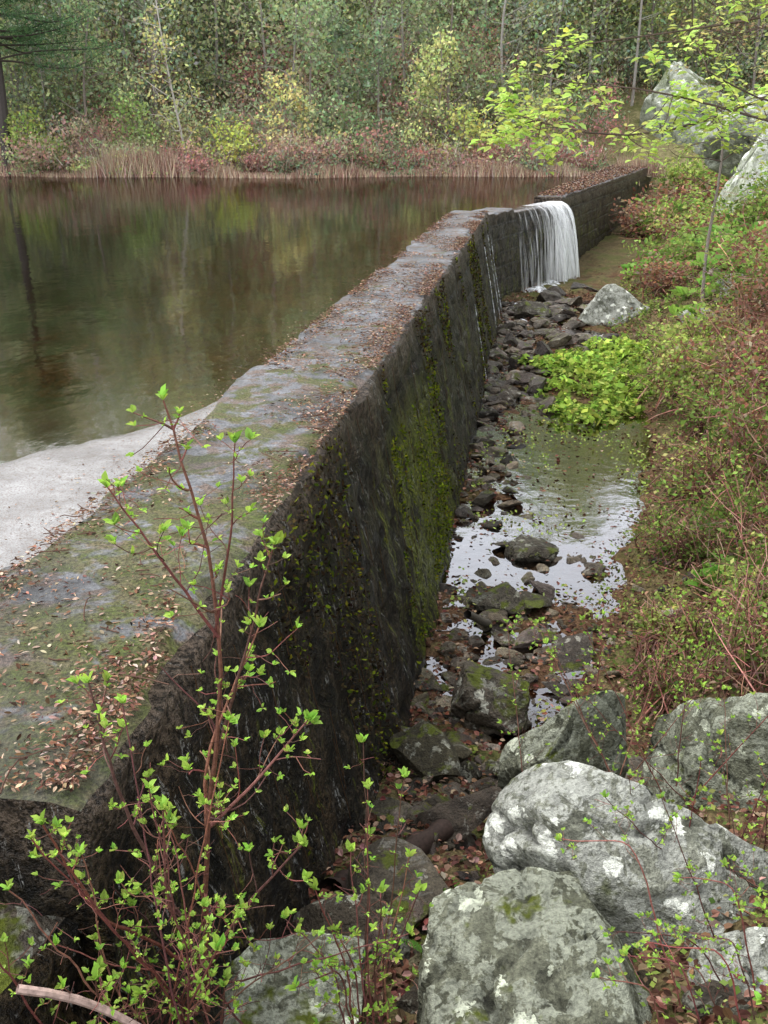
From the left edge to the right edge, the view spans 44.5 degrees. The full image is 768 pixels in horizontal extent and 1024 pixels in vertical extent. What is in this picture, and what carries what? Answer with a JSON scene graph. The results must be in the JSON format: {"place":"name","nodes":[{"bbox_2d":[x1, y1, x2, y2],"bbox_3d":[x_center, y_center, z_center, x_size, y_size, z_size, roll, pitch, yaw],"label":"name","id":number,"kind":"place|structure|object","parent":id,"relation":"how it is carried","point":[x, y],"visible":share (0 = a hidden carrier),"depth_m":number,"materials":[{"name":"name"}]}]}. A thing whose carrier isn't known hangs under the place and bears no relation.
{"place":"outdoors","nodes":[
{"label":"outdoors","id":0,"kind":"place"},
{"bbox_2d":[0,176,581,463],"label":"pond water","id":1,"kind":"structure","parent":0,"point":[119,296],"depth_m":13.70,"materials":[{"name":"brown liquid"}]},
{"bbox_2d":[3,222,433,564],"bbox_3d":[-0.532,-3.123,12.751,0.681,0.014,22.285,3,22,8],"label":"floating debris","id":2,"kind":"object","parent":1,"relation":"on","point":[12,563],"visible":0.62,"depth_m":5.76,"materials":[{"name":"brown plant"}]},
{"bbox_2d":[5,0,767,1023],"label":"ground","id":3,"kind":"structure","parent":0,"point":[603,260],"depth_m":11.79,"materials":[{"name":"brown soil"}]},
{"bbox_2d":[0,105,68,169],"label":"spring shrub","id":4,"kind":"object","parent":3,"relation":"on","point":[30,123],"visible":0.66,"depth_m":51.26,"materials":[{"name":"green plant"}]},
{"bbox_2d":[0,0,147,174],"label":"pine tree","id":5,"kind":"object","parent":3,"relation":"on","point":[19,34],"visible":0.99,"depth_m":49.62,"materials":[{"name":"green plant"}]},
{"bbox_2d":[16,984,140,1023],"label":"broken branch","id":6,"kind":"object","parent":3,"relation":"on","point":[54,994],"visible":1,"depth_m":2.41,"materials":[{"name":"beige plant"}]},
{"bbox_2d":[0,401,216,569],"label":"sand shelf","id":7,"kind":"object","parent":3,"relation":"on","point":[28,483],"visible":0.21,"depth_m":5.34,"materials":[{"name":"grey sand"}]},
{"bbox_2d":[103,78,179,155],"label":"spring shrub","id":8,"kind":"object","parent":3,"relation":"on","point":[128,110],"visible":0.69,"depth_m":51.78,"materials":[{"name":"green plant"}]},
{"bbox_2d":[129,0,218,168],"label":"leaning birch tree","id":9,"kind":"object","parent":3,"relation":"on","point":[163,51],"visible":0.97,"depth_m":50.39,"materials":[{"name":"green plant"}]},
{"bbox_2d":[0,383,414,1023],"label":"budding shrub","id":10,"kind":"object","parent":3,"relation":"on","point":[206,965],"visible":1,"depth_m":2.49,"materials":[{"name":"green plant"}]},
{"bbox_2d":[176,110,269,170],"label":"spring shrub","id":11,"kind":"object","parent":3,"relation":"on","point":[231,134],"visible":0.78,"depth_m":51.05,"materials":[{"name":"green plant"}]},
{"bbox_2d":[223,932,364,1023],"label":"boulder","id":12,"kind":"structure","parent":3,"relation":"on","point":[278,1003],"depth_m":3.44,"materials":[{"name":"grey stone"}]},
{"bbox_2d":[242,61,351,165],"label":"spring shrub","id":13,"kind":"object","parent":3,"relation":"on","point":[297,103],"visible":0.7,"depth_m":51.37,"materials":[{"name":"green plant"}]},
{"bbox_2d":[0,166,652,1023],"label":"stone dam","id":14,"kind":"structure","parent":3,"relation":"on","point":[362,514],"depth_m":4.62,"materials":[{"name":"concrete"}]},
{"bbox_2d":[0,163,648,793],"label":"dam leaf litter","id":15,"kind":"object","parent":14,"relation":"on","point":[404,319],"visible":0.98,"depth_m":4.55,"materials":[{"name":"brown plant"}]},
{"bbox_2d":[476,237,500,372],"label":"seepage streaks","id":16,"kind":"object","parent":14,"relation":"attached to","point":[490,284],"visible":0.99,"depth_m":22.37,"materials":[{"name":"liquid"}]},
{"bbox_2d":[519,201,579,320],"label":"waterfall","id":17,"kind":"structure","parent":14,"relation":"attached to","point":[565,259],"depth_m":28.80,"materials":[{"name":"liquid"}]},
{"bbox_2d":[0,140,666,178],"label":"shoreline reeds","id":18,"kind":"object","parent":3,"relation":"on","point":[160,165],"visible":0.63,"depth_m":50.11,"materials":[{"name":"brown plant"}]},
{"bbox_2d":[310,96,381,166],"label":"spring shrub","id":19,"kind":"object","parent":3,"relation":"on","point":[349,123],"visible":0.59,"depth_m":52.27,"materials":[{"name":"green plant"}]},
{"bbox_2d":[280,732,433,1023],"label":"budding shrub","id":20,"kind":"object","parent":3,"relation":"on","point":[382,887],"visible":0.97,"depth_m":2.83,"materials":[{"name":"green plant"}]},
{"bbox_2d":[0,0,767,164],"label":"distant forest","id":21,"kind":"object","parent":3,"relation":"on","point":[200,11],"visible":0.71,"depth_m":57.48,"materials":[{"name":"green plant"}]},
{"bbox_2d":[0,0,767,177],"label":"shoreline brush","id":22,"kind":"object","parent":3,"relation":"on","point":[294,156],"visible":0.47,"depth_m":55.82,"materials":[{"name":"green plant"}]},
{"bbox_2d":[315,610,490,899],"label":"stones","id":23,"kind":"object","parent":3,"relation":"on","point":[424,840],"visible":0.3,"depth_m":4.98,"materials":[{"name":"grey stone"}]},
{"bbox_2d":[397,877,459,952],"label":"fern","id":24,"kind":"object","parent":3,"relation":"on","point":[417,946],"visible":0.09,"depth_m":3.91,"materials":[{"name":"green plant"}]},
{"bbox_2d":[437,102,502,167],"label":"spring shrub","id":25,"kind":"object","parent":3,"relation":"on","point":[471,124],"visible":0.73,"depth_m":52.75,"materials":[{"name":"green plant"}]},
{"bbox_2d":[447,660,529,735],"bbox_3d":[0.814,1.471,7.119,0.613,0.529,0.440,11,24,26],"label":"mossy rock","id":26,"kind":"object","parent":3,"relation":"on","point":[480,701],"visible":0.91,"depth_m":6.98,"materials":[{"name":"stone"}]},
{"bbox_2d":[468,582,531,615],"bbox_3d":[1.089,0.833,8.958,0.586,0.314,0.600,0,22,0],"label":"mossy rock","id":27,"kind":"object","parent":3,"relation":"on","point":[506,597],"visible":0.72,"depth_m":8.82,"materials":[{"name":"stone"}]},
{"bbox_2d":[291,455,750,1023],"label":"bank stones","id":28,"kind":"object","parent":3,"relation":"on","point":[421,749],"visible":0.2,"depth_m":5.41,"materials":[{"name":"grey stone"}]},
{"bbox_2d":[504,535,558,561],"bbox_3d":[1.583,0.429,10.095,0.590,0.247,0.524,0,22,0],"label":"mossy rock","id":29,"kind":"object","parent":3,"relation":"on","point":[529,548],"visible":0.91,"depth_m":9.95,"materials":[{"name":"stone"}]},
{"bbox_2d":[512,301,551,319],"bbox_3d":[3.745,-4.874,23.382,0.938,0.782,0.951,-17,27,-36],"label":"dark boulder","id":30,"kind":"object","parent":3,"relation":"on","point":[524,310],"visible":0.66,"depth_m":23.12,"materials":[{"name":"stone"}]},
{"bbox_2d":[416,867,651,1023],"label":"lichen boulder","id":31,"kind":"object","parent":3,"relation":"on","point":[527,945],"visible":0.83,"depth_m":3.30,"materials":[{"name":"stone"}]},
{"bbox_2d":[346,268,723,966],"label":"streambed stones","id":32,"kind":"object","parent":3,"relation":"on","point":[468,814],"visible":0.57,"depth_m":8.06,"materials":[{"name":"grey stone"}]},
{"bbox_2d":[498,86,572,157],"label":"spring shrub","id":33,"kind":"object","parent":3,"relation":"on","point":[548,108],"visible":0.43,"depth_m":54.48,"materials":[{"name":"green plant"}]},
{"bbox_2d":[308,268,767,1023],"bbox_3d":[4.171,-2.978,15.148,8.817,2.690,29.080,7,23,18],"label":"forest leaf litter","id":34,"kind":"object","parent":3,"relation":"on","point":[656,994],"visible":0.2,"depth_m":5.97,"materials":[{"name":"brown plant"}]},
{"bbox_2d":[535,289,560,301],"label":"dark boulder","id":35,"kind":"object","parent":3,"relation":"on","point":[545,295],"visible":0.58,"depth_m":25.04,"materials":[{"name":"stone"}]},
{"bbox_2d":[547,285,566,296],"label":"dark boulder","id":36,"kind":"object","parent":3,"relation":"on","point":[559,290],"visible":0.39,"depth_m":26.40,"materials":[{"name":"stone"}]},
{"bbox_2d":[497,690,628,789],"bbox_3d":[1.030,1.444,5.327,0.711,1.002,0.465,-8,23,-18],"label":"lichen boulder","id":37,"kind":"object","parent":3,"relation":"on","point":[563,734],"visible":0.45,"depth_m":5.17,"materials":[{"name":"stone"}]},
{"bbox_2d":[570,282,597,291],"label":"dark boulder","id":38,"kind":"object","parent":3,"relation":"on","point":[575,285],"visible":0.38,"depth_m":27.20,"materials":[{"name":"stone"}]},
{"bbox_2d":[517,333,674,425],"bbox_3d":[3.824,-2.679,17.245,2.810,0.629,6.204,0,22,0],"label":"yellow green groundcover","id":39,"kind":"object","parent":3,"relation":"on","point":[578,362],"visible":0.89,"depth_m":16.67,"materials":[{"name":"green plant"}]},
{"bbox_2d":[450,188,767,1023],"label":"undergrowth","id":40,"kind":"object","parent":3,"relation":"on","point":[656,566],"visible":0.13,"depth_m":9.73,"materials":[{"name":"green plant"}]},
{"bbox_2d":[578,284,648,327],"bbox_3d":[5.578,-4.844,22.468,1.962,1.231,1.256,-14,26,-32],"label":"pale boulder","id":41,"kind":"object","parent":3,"relation":"on","point":[607,303],"visible":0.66,"depth_m":22.11,"materials":[{"name":"stone"}]},
{"bbox_2d":[469,0,767,174],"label":"maple sapling","id":42,"kind":"object","parent":3,"relation":"on","point":[549,151],"visible":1,"depth_m":6.69,"materials":[{"name":"green plant"}]},
{"bbox_2d":[482,760,767,951],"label":"lichen boulder","id":43,"kind":"object","parent":3,"relation":"on","point":[536,808],"visible":0.53,"depth_m":3.62,"materials":[{"name":"stone"}]},
{"bbox_2d":[497,590,767,1023],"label":"trailing briar","id":44,"kind":"object","parent":3,"relation":"on","point":[758,998],"visible":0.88,"depth_m":3.47,"materials":[{"name":"green plant"}]},
{"bbox_2d":[608,195,693,240],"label":"barberry bush","id":45,"kind":"object","parent":3,"relation":"on","point":[627,211],"visible":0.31,"depth_m":38.98,"materials":[{"name":"brown plant"}]},
{"bbox_2d":[566,0,767,105],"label":"hillside trees","id":46,"kind":"object","parent":3,"relation":"on","point":[662,2],"visible":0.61,"depth_m":58.88,"materials":[{"name":"green plant"}]},
{"bbox_2d":[611,573,723,675],"bbox_3d":[2.416,0.972,7.531,1.148,0.868,0.942,11,24,26],"label":"barberry bush","id":47,"kind":"object","parent":3,"relation":"on","point":[655,621],"visible":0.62,"depth_m":7.52,"materials":[{"name":"green plant"}]},
{"bbox_2d":[614,244,720,303],"bbox_3d":[7.148,-5.812,23.178,2.584,1.686,2.536,13,25,31],"label":"barberry bush","id":48,"kind":"object","parent":3,"relation":"on","point":[662,279],"visible":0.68,"depth_m":22.98,"materials":[{"name":"brown plant"}]},
{"bbox_2d":[620,181,720,244],"bbox_3d":[12.199,-11.215,36.486,5.815,3.189,7.104,0,22,0],"label":"barberry bush","id":49,"kind":"object","parent":3,"relation":"on","point":[647,220],"visible":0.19,"depth_m":35.89,"materials":[{"name":"green plant"}]},
{"bbox_2d":[609,617,740,725],"bbox_3d":[2.045,1.126,6.532,0.975,0.676,0.924,14,26,32],"label":"barberry bush","id":50,"kind":"object","parent":3,"relation":"on","point":[663,692],"visible":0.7,"depth_m":6.48,"materials":[{"name":"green plant"}]},
{"bbox_2d":[632,169,727,215],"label":"barberry bush","id":51,"kind":"object","parent":3,"relation":"on","point":[673,193],"visible":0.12,"depth_m":44.10,"materials":[{"name":"green plant"}]},
{"bbox_2d":[625,486,740,571],"bbox_3d":[2.967,0.360,9.348,1.296,1.276,1.145,14,26,32],"label":"barberry bush","id":52,"kind":"object","parent":3,"relation":"on","point":[682,541],"visible":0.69,"depth_m":9.25,"materials":[{"name":"green plant"}]},
{"bbox_2d":[638,61,730,145],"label":"rock outcrop","id":53,"kind":"object","parent":3,"relation":"on","point":[654,99],"visible":0.34,"depth_m":56.33,"materials":[{"name":"grey stone"}]},
{"bbox_2d":[628,195,743,249],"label":"barberry bush","id":54,"kind":"object","parent":3,"relation":"on","point":[671,227],"visible":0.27,"depth_m":31.26,"materials":[{"name":"green plant"}]},
{"bbox_2d":[637,306,737,374],"bbox_3d":[5.285,-2.905,16.166,2.039,1.301,1.812,19,29,40],"label":"barberry bush","id":55,"kind":"object","parent":3,"relation":"on","point":[659,314],"visible":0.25,"depth_m":16.01,"materials":[{"name":"green plant"}]},
{"bbox_2d":[648,151,729,195],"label":"barberry bush","id":56,"kind":"object","parent":3,"relation":"on","point":[698,173],"visible":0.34,"depth_m":49.65,"materials":[{"name":"green plant"}]},
{"bbox_2d":[612,319,767,413],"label":"barberry bush","id":57,"kind":"object","parent":3,"relation":"on","point":[666,372],"visible":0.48,"depth_m":14.32,"materials":[{"name":"green plant"}]},
{"bbox_2d":[620,209,767,276],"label":"bush","id":58,"kind":"object","parent":3,"relation":"on","point":[699,256],"visible":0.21,"depth_m":25.05,"materials":[{"name":"green plant"}]},
{"bbox_2d":[622,293,765,351],"bbox_3d":[5.978,-3.171,16.888,2.518,1.534,2.917,-8,23,-20],"label":"barberry bush","id":59,"kind":"object","parent":3,"relation":"on","point":[693,319],"visible":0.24,"depth_m":16.63,"materials":[{"name":"green plant"}]},
{"bbox_2d":[621,197,767,276],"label":"barberry bush","id":60,"kind":"object","parent":3,"relation":"on","point":[693,246],"visible":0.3,"depth_m":24.76,"materials":[{"name":"green plant"}]},
{"bbox_2d":[678,308,713,322],"bbox_3d":[6.487,-3.939,19.089,1.034,0.531,0.770,11,24,25],"label":"pale boulder","id":61,"kind":"object","parent":3,"relation":"on","point":[686,311],"visible":0.1,"depth_m":18.95,"materials":[{"name":"stone"}]},
{"bbox_2d":[625,0,767,92],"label":"overhanging tree","id":62,"kind":"object","parent":3,"relation":"on","point":[740,32],"visible":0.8,"depth_m":12.02,"materials":[{"name":"green plant"}]},
{"bbox_2d":[629,357,767,493],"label":"barberry bush","id":63,"kind":"object","parent":3,"relation":"on","point":[712,411],"visible":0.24,"depth_m":10.92,"materials":[{"name":"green plant"}]},
{"bbox_2d":[637,414,767,511],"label":"barberry bush","id":64,"kind":"object","parent":3,"relation":"on","point":[695,468],"visible":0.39,"depth_m":10.53,"materials":[{"name":"green plant"}]},
{"bbox_2d":[667,363,739,411],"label":"barberry bush","id":65,"kind":"object","parent":3,"relation":"on","point":[698,382],"visible":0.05,"depth_m":13.89,"materials":[{"name":"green plant"}]},
{"bbox_2d":[642,693,767,813],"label":"lichen boulder","id":66,"kind":"object","parent":3,"relation":"on","point":[743,764],"visible":0.51,"depth_m":4.60,"materials":[{"name":"stone"}]},
{"bbox_2d":[645,372,766,456],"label":"barberry bush","id":67,"kind":"object","parent":3,"relation":"on","point":[693,421],"visible":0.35,"depth_m":12.72,"materials":[{"name":"green plant"}]},
{"bbox_2d":[654,513,767,661],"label":"barberry bush","id":68,"kind":"object","parent":3,"relation":"on","point":[715,592],"visible":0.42,"depth_m":7.28,"materials":[{"name":"green plant"}]},
{"bbox_2d":[657,430,767,590],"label":"barberry bush","id":69,"kind":"object","parent":3,"relation":"on","point":[749,506],"visible":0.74,"depth_m":8.51,"materials":[{"name":"green plant"}]},
{"bbox_2d":[658,206,767,322],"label":"barberry bush","id":70,"kind":"object","parent":3,"relation":"on","point":[748,261],"visible":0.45,"depth_m":17.46,"materials":[{"name":"green plant"}]},
{"bbox_2d":[662,14,766,302],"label":"thin sapling","id":71,"kind":"object","parent":3,"relation":"on","point":[686,149],"visible":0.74,"depth_m":19.14,"materials":[{"name":"green plant"}]},
{"bbox_2d":[667,283,767,432],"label":"barberry bush","id":72,"kind":"object","parent":3,"relation":"on","point":[753,348],"visible":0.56,"depth_m":12.42,"materials":[{"name":"brown plant"}]},
{"bbox_2d":[668,264,767,359],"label":"skunk cabbage","id":73,"kind":"object","parent":3,"relation":"on","point":[679,291],"visible":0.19,"depth_m":20.57,"materials":[{"name":"green plant"}]},
{"bbox_2d":[670,313,767,525],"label":"barberry bush","id":74,"kind":"object","parent":3,"relation":"on","point":[738,403],"visible":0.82,"depth_m":9.28,"materials":[{"name":"green plant"}]},
{"bbox_2d":[678,549,767,697],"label":"barberry bush","id":75,"kind":"object","parent":3,"relation":"on","point":[755,655],"visible":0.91,"depth_m":6.14,"materials":[{"name":"green plant"}]},
{"bbox_2d":[680,225,767,359],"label":"barberry bush","id":76,"kind":"object","parent":3,"relation":"on","point":[756,303],"visible":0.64,"depth_m":14.81,"materials":[{"name":"brown plant"}]},
{"bbox_2d":[683,531,767,596],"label":"shrub","id":77,"kind":"object","parent":3,"relation":"on","point":[710,569],"visible":0.25,"depth_m":8.30,"materials":[{"name":"green plant"}]},
{"bbox_2d":[686,927,767,992],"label":"lichen boulder","id":78,"kind":"object","parent":3,"relation":"on","point":[757,940],"visible":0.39,"depth_m":3.25,"materials":[{"name":"stone"}]},
{"bbox_2d":[716,273,742,298],"bbox_3d":[7.649,-4.743,19.930,0.968,0.615,1.135,0,22,0],"label":"pale boulder","id":79,"kind":"object","parent":3,"relation":"on","point":[722,283],"visible":0.09,"depth_m":19.99,"materials":[{"name":"stone"}]},
{"bbox_2d":[692,94,767,178],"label":"rock outcrop","id":80,"kind":"object","parent":3,"relation":"on","point":[731,162],"visible":0.3,"depth_m":39.80,"materials":[{"name":"grey stone"}]},
{"bbox_2d":[693,488,767,597],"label":"barberry bush","id":81,"kind":"object","parent":3,"relation":"on","point":[740,541],"visible":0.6,"depth_m":7.38,"materials":[{"name":"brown plant"}]},
{"bbox_2d":[696,160,767,233],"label":"barberry bush","id":82,"kind":"object","parent":3,"relation":"on","point":[760,203],"visible":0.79,"depth_m":25.93,"materials":[{"name":"green plant"}]},
{"bbox_2d":[700,211,767,272],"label":"barberry bush","id":83,"kind":"object","parent":3,"relation":"on","point":[763,231],"visible":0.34,"depth_m":20.74,"materials":[{"name":"green plant"}]},
{"bbox_2d":[710,123,767,219],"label":"rock outcrop","id":84,"kind":"object","parent":3,"relation":"on","point":[749,162],"visible":0.32,"depth_m":33.31,"materials":[{"name":"grey stone"}]},
{"bbox_2d":[724,163,767,208],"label":"barberry bush","id":85,"kind":"object","parent":3,"relation":"on","point":[756,186],"visible":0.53,"depth_m":29.49,"materials":[{"name":"green plant"}]},
{"bbox_2d":[424,300,656,749],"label":"stream water","id":86,"kind":"structure","parent":0,"point":[612,495],"depth_m":11.23,"materials":[{"name":"grey liquid"}]}
]}

